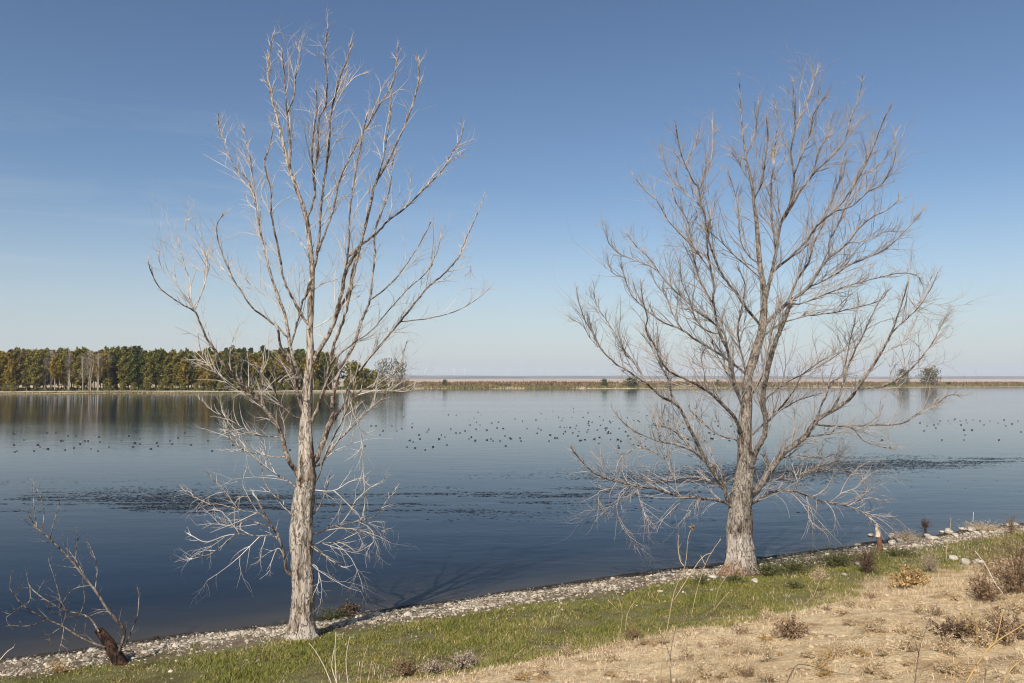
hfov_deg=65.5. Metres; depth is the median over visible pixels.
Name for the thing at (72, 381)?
tree
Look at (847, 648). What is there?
dry weed
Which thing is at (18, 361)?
tree
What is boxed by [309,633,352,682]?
dry stalk
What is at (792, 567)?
weed clump
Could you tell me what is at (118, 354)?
tree
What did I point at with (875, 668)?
dry weed
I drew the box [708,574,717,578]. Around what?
rock
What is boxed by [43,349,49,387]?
tree
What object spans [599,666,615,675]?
dry weed
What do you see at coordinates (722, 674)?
dry weed
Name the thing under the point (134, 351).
tree
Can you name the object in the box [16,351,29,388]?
tree
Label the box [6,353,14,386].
tree
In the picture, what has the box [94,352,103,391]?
tree
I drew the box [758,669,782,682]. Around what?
dry weed
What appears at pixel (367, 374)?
tree
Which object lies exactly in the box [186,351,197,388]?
tree
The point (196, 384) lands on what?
tree
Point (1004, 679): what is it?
dry stalk
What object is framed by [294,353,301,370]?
tree
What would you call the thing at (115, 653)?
snag
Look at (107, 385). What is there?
tree
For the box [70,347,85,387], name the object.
tree
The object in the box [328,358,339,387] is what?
tree
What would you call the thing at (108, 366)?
tree
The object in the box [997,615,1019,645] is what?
dry weed
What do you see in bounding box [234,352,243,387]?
tree
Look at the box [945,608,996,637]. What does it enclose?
dry bush
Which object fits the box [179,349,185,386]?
tree
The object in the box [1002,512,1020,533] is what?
dry bush
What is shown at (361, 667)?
dry stalk
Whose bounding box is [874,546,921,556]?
weed clump
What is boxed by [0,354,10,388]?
tree
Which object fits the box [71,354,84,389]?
tree
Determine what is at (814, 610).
dry weed
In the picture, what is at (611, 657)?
dry weed
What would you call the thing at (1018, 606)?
dry weed
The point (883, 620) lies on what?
dry weed
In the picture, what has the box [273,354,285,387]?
tree
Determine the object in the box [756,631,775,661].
dry weed
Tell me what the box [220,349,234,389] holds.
tree
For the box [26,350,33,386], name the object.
tree
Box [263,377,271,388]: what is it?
tree
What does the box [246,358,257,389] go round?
tree
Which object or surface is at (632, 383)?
shore bush
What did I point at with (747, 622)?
dry grass
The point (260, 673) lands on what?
grass
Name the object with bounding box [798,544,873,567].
weed clump
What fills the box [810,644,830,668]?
dry weed
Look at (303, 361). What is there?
tree
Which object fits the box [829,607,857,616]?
dry weed
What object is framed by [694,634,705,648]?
dry weed
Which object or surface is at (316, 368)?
tree
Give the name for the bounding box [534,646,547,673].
dry weed
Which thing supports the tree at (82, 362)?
on the ground at (830, 619)
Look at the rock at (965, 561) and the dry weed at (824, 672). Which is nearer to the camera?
the dry weed at (824, 672)
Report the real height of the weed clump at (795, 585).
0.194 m
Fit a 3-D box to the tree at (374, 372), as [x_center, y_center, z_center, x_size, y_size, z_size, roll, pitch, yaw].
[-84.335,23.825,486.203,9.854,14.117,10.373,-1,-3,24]
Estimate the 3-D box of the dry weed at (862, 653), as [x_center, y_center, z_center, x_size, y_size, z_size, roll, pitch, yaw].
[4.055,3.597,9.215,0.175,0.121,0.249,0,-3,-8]
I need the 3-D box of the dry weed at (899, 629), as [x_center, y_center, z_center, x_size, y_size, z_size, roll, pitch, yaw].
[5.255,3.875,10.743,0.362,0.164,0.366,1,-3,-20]
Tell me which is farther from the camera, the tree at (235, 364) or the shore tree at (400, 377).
the shore tree at (400, 377)
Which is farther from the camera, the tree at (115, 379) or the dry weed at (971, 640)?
the tree at (115, 379)
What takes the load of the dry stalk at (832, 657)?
on the ground at (830, 619)
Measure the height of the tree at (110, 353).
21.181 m
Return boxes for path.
[0,390,371,391]
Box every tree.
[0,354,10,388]
[1,383,8,390]
[2,359,19,390]
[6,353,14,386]
[7,382,17,391]
[11,347,19,386]
[14,357,26,388]
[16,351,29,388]
[19,356,31,390]
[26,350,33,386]
[27,355,43,388]
[29,350,44,380]
[32,349,48,388]
[42,357,48,389]
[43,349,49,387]
[46,350,54,388]
[46,351,55,385]
[48,356,61,389]
[51,351,61,387]
[54,357,65,389]
[55,347,63,385]
[58,350,73,387]
[64,351,75,389]
[67,357,77,387]
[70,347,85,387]
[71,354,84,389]
[77,346,87,385]
[78,350,94,389]
[78,352,87,390]
[84,349,93,390]
[89,357,96,388]
[91,359,104,379]
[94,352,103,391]
[96,350,106,388]
[96,353,111,388]
[102,377,113,390]
[105,349,116,385]
[105,355,113,377]
[107,353,119,389]
[115,349,122,389]
[116,354,131,390]
[118,347,128,385]
[118,382,124,390]
[123,353,139,390]
[126,346,141,386]
[130,382,136,390]
[135,354,147,388]
[138,350,147,382]
[140,356,155,382]
[142,377,153,390]
[143,8,499,640]
[144,351,153,385]
[149,349,157,387]
[152,349,165,384]
[158,379,167,390]
[159,349,167,377]
[160,355,172,387]
[167,351,173,384]
[168,383,175,390]
[169,353,181,386]
[177,357,191,385]
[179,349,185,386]
[180,382,187,390]
[185,351,190,387]
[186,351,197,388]
[192,352,200,382]
[192,382,198,390]
[195,358,206,387]
[202,355,216,386]
[206,347,213,354]
[214,353,223,387]
[216,380,224,390]
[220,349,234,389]
[225,345,235,386]
[229,355,242,388]
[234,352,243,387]
[237,348,248,379]
[237,353,250,388]
[245,352,256,364]
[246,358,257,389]
[249,352,262,385]
[253,378,263,389]
[256,357,267,382]
[258,345,266,383]
[261,349,272,386]
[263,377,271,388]
[264,357,277,388]
[268,352,276,382]
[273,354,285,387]
[274,348,284,386]
[275,380,282,390]
[282,353,293,378]
[282,378,292,389]
[291,360,302,386]
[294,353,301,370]
[297,349,305,365]
[299,357,305,378]
[313,360,320,389]
[314,379,320,389]
[317,355,331,386]
[324,352,329,366]
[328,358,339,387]
[329,356,342,384]
[339,360,362,387]
[343,378,351,387]
[344,364,365,387]
[351,379,359,389]
[360,368,372,387]
[368,369,381,385]
[370,379,377,389]
[374,358,396,386]
[380,380,386,389]
[386,358,410,388]
[543,31,995,575]
[895,368,911,384]
[915,366,941,384]
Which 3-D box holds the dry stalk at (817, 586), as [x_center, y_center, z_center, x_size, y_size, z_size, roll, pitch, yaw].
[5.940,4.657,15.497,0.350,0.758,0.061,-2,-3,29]
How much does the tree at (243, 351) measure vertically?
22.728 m
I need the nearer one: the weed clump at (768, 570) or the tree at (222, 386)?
the weed clump at (768, 570)
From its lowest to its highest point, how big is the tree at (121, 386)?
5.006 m
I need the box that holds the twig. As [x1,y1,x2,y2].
[787,663,849,682]
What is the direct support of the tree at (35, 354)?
on the ground at (830, 619)
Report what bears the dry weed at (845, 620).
on the ground at (830, 619)
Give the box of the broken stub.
[875,524,882,551]
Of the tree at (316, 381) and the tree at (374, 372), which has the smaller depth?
the tree at (316, 381)
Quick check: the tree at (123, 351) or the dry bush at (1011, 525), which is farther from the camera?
the tree at (123, 351)
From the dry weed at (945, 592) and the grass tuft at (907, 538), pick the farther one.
the grass tuft at (907, 538)
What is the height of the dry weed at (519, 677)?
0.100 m
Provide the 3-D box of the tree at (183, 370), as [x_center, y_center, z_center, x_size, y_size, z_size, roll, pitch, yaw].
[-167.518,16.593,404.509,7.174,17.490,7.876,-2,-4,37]
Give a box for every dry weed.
[509,669,529,675]
[510,671,529,680]
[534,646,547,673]
[559,630,575,656]
[599,649,623,662]
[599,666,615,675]
[613,626,625,647]
[636,636,649,644]
[677,634,695,658]
[691,648,715,679]
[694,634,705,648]
[707,633,734,646]
[712,668,733,677]
[721,660,761,676]
[731,623,755,634]
[737,665,760,677]
[751,641,780,654]
[755,631,775,640]
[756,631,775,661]
[758,606,777,618]
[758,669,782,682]
[769,628,781,638]
[796,648,816,657]
[805,607,822,612]
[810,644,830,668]
[811,661,834,677]
[815,646,838,661]
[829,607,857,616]
[829,629,847,658]
[836,642,869,656]
[839,616,855,625]
[843,617,866,625]
[852,646,870,656]
[855,658,887,674]
[863,590,878,598]
[868,625,890,632]
[871,616,891,623]
[873,669,899,678]
[874,645,895,655]
[889,637,922,651]
[892,622,911,634]
[897,658,915,665]
[906,615,926,640]
[910,590,929,613]
[926,602,946,615]
[926,617,955,654]
[933,659,971,673]
[938,589,954,595]
[941,620,965,656]
[949,590,967,600]
[953,634,992,645]
[969,613,995,647]
[987,608,1000,618]
[997,599,1023,611]
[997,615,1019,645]
[1011,650,1023,673]
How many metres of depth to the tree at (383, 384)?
481.90 m
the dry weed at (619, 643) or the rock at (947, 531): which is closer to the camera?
the dry weed at (619, 643)
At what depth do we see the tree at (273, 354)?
438.95 m
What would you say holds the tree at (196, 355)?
on the ground at (830, 619)
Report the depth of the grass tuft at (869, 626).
10.92 m
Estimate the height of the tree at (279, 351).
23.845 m
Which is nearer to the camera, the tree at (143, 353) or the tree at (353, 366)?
the tree at (143, 353)
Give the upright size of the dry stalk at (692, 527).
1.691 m
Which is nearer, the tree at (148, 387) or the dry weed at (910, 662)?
the dry weed at (910, 662)
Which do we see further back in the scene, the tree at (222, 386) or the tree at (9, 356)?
the tree at (222, 386)
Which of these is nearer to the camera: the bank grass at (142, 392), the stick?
the stick
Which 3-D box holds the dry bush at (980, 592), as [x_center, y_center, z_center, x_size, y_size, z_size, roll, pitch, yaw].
[7.686,3.900,12.925,0.691,0.753,0.848,-3,-4,43]
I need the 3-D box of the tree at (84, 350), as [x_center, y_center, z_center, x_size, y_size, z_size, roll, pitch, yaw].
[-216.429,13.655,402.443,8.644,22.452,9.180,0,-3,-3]
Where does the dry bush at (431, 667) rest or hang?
on the ground at (830, 619)
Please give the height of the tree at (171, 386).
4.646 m
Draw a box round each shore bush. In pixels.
[599,379,608,385]
[621,377,637,387]
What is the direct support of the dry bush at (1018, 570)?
on the ground at (830, 619)
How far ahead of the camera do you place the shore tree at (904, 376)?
940.55 m
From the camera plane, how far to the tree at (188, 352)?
414.92 m
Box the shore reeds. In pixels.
[384,384,1023,390]
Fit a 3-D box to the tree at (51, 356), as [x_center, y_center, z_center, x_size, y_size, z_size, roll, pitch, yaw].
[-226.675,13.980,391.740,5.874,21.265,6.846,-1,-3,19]
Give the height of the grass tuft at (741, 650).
0.302 m
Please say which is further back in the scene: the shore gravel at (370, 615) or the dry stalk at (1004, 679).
the shore gravel at (370, 615)
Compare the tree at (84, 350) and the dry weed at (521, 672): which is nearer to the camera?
the dry weed at (521, 672)
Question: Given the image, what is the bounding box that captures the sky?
[0,0,1023,376]
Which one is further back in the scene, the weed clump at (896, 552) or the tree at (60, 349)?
the tree at (60, 349)
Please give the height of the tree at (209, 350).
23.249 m
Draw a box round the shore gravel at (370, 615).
[0,525,1023,680]
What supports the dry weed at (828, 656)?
on the ground at (830, 619)
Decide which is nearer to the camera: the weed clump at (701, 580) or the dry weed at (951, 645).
the dry weed at (951, 645)
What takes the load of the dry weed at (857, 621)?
on the ground at (830, 619)
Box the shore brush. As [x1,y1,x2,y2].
[394,380,1023,386]
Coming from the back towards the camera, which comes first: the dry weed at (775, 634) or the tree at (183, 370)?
the tree at (183, 370)
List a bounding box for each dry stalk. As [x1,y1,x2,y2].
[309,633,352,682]
[360,642,371,682]
[608,589,639,633]
[655,606,687,682]
[661,523,710,682]
[691,539,720,616]
[714,572,729,610]
[808,563,825,599]
[832,634,849,682]
[914,606,934,682]
[951,649,1023,682]
[965,609,1023,682]
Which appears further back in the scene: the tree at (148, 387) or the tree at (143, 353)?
the tree at (143, 353)
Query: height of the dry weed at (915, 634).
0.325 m
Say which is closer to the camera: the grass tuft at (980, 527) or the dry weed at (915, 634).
the dry weed at (915, 634)
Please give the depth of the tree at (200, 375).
408.88 m
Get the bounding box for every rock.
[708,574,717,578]
[944,529,953,533]
[949,555,957,559]
[960,558,971,564]
[972,559,984,563]
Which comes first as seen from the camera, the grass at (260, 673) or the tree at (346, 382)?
the grass at (260, 673)
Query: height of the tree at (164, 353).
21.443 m
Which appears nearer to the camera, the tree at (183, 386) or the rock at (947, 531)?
the rock at (947, 531)
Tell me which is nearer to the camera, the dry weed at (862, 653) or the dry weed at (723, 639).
the dry weed at (862, 653)
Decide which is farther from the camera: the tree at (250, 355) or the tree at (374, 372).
the tree at (374, 372)
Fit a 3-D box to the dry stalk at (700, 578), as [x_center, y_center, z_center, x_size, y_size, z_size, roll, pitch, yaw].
[3.563,4.320,14.582,0.614,1.448,0.068,1,-3,-12]
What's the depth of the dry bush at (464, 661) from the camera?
11.87 m
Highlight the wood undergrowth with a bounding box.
[0,385,396,391]
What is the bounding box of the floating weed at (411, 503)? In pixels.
[0,451,1020,531]
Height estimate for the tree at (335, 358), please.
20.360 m
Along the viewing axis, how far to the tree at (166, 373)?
403.96 m
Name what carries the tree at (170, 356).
on the ground at (830, 619)
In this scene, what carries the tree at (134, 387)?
on the ground at (830, 619)
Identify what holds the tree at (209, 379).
on the ground at (830, 619)
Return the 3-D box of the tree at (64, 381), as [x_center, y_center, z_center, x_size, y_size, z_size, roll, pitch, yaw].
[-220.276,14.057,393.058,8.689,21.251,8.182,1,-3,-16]
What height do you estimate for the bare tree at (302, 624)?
11.968 m
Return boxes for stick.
[975,551,1006,597]
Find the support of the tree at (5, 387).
on the ground at (830, 619)
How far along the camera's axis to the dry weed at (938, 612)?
11.68 m
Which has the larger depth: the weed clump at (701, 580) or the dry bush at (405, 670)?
the weed clump at (701, 580)
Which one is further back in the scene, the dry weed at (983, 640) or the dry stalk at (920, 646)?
the dry weed at (983, 640)
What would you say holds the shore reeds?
on the ground at (830, 619)
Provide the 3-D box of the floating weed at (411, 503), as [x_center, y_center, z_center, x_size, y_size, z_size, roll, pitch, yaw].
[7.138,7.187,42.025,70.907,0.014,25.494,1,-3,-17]
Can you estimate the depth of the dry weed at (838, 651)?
9.24 m
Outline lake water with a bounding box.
[0,387,1023,657]
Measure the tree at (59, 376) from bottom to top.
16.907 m
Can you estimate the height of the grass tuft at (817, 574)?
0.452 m
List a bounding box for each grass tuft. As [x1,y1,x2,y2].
[717,633,778,659]
[809,562,831,581]
[834,592,866,606]
[846,613,885,632]
[884,528,928,540]
[960,519,1014,531]
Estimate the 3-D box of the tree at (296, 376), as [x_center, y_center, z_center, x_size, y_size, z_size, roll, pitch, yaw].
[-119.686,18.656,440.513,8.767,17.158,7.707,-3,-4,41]
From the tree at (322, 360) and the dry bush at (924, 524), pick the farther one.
the tree at (322, 360)
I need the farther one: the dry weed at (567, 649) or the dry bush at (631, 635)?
the dry bush at (631, 635)
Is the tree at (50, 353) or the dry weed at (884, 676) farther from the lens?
the tree at (50, 353)
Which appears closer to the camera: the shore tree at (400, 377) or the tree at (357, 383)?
the tree at (357, 383)
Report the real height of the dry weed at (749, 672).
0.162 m
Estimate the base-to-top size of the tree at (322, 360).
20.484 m
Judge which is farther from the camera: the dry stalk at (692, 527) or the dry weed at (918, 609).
the dry weed at (918, 609)
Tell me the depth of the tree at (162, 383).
396.76 m
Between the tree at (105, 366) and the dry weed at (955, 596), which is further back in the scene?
the tree at (105, 366)
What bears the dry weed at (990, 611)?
on the ground at (830, 619)
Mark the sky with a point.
(103, 103)
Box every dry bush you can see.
[44,655,74,672]
[335,598,361,614]
[385,653,420,676]
[416,656,449,675]
[443,645,478,669]
[622,618,643,639]
[770,610,809,639]
[853,541,879,572]
[883,562,931,588]
[920,514,933,529]
[920,545,939,571]
[921,617,981,642]
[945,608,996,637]
[960,525,1023,593]
[962,603,1023,640]
[965,558,1013,603]
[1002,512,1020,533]
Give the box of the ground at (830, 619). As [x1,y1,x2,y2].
[0,375,1023,682]
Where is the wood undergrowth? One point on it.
(102, 390)
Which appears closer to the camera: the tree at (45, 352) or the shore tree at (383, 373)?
the tree at (45, 352)
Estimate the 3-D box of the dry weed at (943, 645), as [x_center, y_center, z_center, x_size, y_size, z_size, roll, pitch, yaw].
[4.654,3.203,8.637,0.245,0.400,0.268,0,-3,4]
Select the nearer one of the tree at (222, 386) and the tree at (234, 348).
the tree at (222, 386)
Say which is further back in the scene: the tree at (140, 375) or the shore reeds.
the shore reeds
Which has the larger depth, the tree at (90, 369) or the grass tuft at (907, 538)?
the tree at (90, 369)
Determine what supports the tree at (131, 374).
on the ground at (830, 619)
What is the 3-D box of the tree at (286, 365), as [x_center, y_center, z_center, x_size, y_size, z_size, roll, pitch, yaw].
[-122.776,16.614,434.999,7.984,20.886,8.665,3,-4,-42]
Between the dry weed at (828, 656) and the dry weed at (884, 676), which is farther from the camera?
the dry weed at (828, 656)
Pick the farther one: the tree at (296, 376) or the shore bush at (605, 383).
the shore bush at (605, 383)
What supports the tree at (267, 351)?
on the ground at (830, 619)
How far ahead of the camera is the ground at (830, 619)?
13.07 m
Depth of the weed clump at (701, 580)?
18.16 m
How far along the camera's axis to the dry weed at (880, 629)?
10.85 m
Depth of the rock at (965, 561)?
19.28 m
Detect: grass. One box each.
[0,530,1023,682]
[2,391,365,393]
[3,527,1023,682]
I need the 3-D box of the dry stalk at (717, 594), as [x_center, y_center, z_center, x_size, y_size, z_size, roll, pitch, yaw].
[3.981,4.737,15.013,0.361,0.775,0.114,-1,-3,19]
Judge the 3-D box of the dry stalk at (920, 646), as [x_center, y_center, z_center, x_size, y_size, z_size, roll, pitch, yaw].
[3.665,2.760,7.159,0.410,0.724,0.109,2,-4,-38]
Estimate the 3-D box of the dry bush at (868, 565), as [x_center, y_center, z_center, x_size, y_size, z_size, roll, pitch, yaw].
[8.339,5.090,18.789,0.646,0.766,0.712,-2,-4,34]
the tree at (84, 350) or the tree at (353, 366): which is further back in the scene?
the tree at (353, 366)
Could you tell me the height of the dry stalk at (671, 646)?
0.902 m
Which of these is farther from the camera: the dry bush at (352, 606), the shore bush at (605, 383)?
the shore bush at (605, 383)
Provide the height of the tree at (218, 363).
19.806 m
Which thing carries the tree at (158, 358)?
on the ground at (830, 619)
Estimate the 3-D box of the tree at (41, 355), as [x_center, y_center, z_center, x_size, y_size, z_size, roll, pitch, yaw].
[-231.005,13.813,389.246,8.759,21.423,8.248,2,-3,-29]
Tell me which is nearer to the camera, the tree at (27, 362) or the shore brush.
the tree at (27, 362)
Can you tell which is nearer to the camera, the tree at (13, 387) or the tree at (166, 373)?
the tree at (13, 387)
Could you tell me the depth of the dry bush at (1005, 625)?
9.30 m
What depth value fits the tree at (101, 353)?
402.56 m
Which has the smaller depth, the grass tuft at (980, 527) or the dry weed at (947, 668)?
the dry weed at (947, 668)
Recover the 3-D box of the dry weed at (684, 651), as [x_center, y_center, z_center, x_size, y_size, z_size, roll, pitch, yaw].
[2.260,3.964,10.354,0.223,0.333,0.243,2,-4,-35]
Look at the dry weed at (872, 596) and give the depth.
14.44 m
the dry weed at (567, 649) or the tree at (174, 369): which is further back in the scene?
the tree at (174, 369)
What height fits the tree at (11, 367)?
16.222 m
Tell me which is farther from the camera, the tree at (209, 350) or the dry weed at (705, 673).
the tree at (209, 350)
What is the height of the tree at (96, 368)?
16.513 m
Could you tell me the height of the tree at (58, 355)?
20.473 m
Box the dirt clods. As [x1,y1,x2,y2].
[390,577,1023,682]
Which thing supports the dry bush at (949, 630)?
on the ground at (830, 619)
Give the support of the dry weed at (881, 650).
on the ground at (830, 619)
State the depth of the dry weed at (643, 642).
12.00 m
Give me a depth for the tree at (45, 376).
389.13 m
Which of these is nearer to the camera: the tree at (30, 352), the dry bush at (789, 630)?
the dry bush at (789, 630)
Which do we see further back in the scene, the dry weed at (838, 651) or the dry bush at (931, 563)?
the dry bush at (931, 563)
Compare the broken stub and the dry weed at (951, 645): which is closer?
the dry weed at (951, 645)
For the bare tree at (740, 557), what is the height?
13.732 m
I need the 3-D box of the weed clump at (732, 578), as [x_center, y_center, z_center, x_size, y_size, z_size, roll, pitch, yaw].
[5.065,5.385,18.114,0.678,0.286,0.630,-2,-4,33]
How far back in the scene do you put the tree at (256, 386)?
417.09 m
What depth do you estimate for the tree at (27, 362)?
387.38 m
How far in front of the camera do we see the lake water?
36.40 m
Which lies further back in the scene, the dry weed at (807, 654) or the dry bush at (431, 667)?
the dry bush at (431, 667)
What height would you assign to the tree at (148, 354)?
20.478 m
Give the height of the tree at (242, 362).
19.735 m
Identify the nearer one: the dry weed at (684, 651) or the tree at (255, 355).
the dry weed at (684, 651)
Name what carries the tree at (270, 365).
on the ground at (830, 619)
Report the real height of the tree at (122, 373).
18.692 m
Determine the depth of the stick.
12.90 m
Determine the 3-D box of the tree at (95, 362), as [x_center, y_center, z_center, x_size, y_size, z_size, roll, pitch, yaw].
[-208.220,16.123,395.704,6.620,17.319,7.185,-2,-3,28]
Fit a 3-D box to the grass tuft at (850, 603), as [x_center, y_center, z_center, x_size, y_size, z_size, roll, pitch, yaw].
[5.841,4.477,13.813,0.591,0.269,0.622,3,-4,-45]
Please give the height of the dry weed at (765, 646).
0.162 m
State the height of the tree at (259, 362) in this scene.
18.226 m
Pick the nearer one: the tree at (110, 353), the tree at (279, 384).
the tree at (110, 353)
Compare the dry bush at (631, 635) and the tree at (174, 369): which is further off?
the tree at (174, 369)
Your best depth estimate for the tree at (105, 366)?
393.49 m
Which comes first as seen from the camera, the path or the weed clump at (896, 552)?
the weed clump at (896, 552)
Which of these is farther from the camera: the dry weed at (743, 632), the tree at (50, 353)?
the tree at (50, 353)
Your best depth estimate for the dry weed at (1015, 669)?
7.57 m
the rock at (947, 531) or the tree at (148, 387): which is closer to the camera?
the rock at (947, 531)
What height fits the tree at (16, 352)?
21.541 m
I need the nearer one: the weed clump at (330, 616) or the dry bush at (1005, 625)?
the dry bush at (1005, 625)
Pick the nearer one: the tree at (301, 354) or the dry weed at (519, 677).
the dry weed at (519, 677)
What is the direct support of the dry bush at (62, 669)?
on the ground at (830, 619)
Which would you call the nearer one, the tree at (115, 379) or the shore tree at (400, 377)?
the tree at (115, 379)
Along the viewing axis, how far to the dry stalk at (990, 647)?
6.92 m
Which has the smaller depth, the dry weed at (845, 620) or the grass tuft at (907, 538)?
the dry weed at (845, 620)
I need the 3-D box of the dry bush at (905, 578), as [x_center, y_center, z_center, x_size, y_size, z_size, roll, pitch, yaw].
[8.182,4.863,16.400,0.888,0.579,0.856,-3,-4,43]
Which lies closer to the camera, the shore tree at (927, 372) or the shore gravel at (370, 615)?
the shore gravel at (370, 615)
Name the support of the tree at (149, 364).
on the ground at (830, 619)
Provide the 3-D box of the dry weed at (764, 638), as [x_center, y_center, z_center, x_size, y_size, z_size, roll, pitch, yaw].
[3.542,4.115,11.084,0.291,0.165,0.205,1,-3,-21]
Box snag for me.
[2,476,139,665]
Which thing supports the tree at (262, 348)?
on the ground at (830, 619)
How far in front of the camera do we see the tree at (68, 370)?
390.98 m
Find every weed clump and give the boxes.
[316,606,354,620]
[687,573,717,584]
[718,571,746,582]
[751,558,782,576]
[769,553,828,573]
[784,580,804,588]
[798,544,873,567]
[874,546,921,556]
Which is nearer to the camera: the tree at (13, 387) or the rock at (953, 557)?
the rock at (953, 557)
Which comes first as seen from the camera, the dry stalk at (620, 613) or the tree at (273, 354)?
the dry stalk at (620, 613)
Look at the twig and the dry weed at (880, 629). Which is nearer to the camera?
the twig
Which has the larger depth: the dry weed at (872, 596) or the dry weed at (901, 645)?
the dry weed at (872, 596)
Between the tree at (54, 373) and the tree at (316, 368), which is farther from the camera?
the tree at (316, 368)
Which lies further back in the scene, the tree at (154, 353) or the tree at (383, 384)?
the tree at (383, 384)
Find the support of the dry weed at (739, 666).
on the ground at (830, 619)
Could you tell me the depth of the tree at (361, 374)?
473.88 m
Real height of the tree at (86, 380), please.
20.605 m
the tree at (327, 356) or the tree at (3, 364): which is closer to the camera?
the tree at (3, 364)
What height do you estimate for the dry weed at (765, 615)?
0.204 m
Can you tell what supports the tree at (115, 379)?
on the ground at (830, 619)
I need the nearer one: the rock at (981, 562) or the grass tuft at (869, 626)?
the grass tuft at (869, 626)
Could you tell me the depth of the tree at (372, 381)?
476.19 m
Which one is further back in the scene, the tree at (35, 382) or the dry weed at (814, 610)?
the tree at (35, 382)

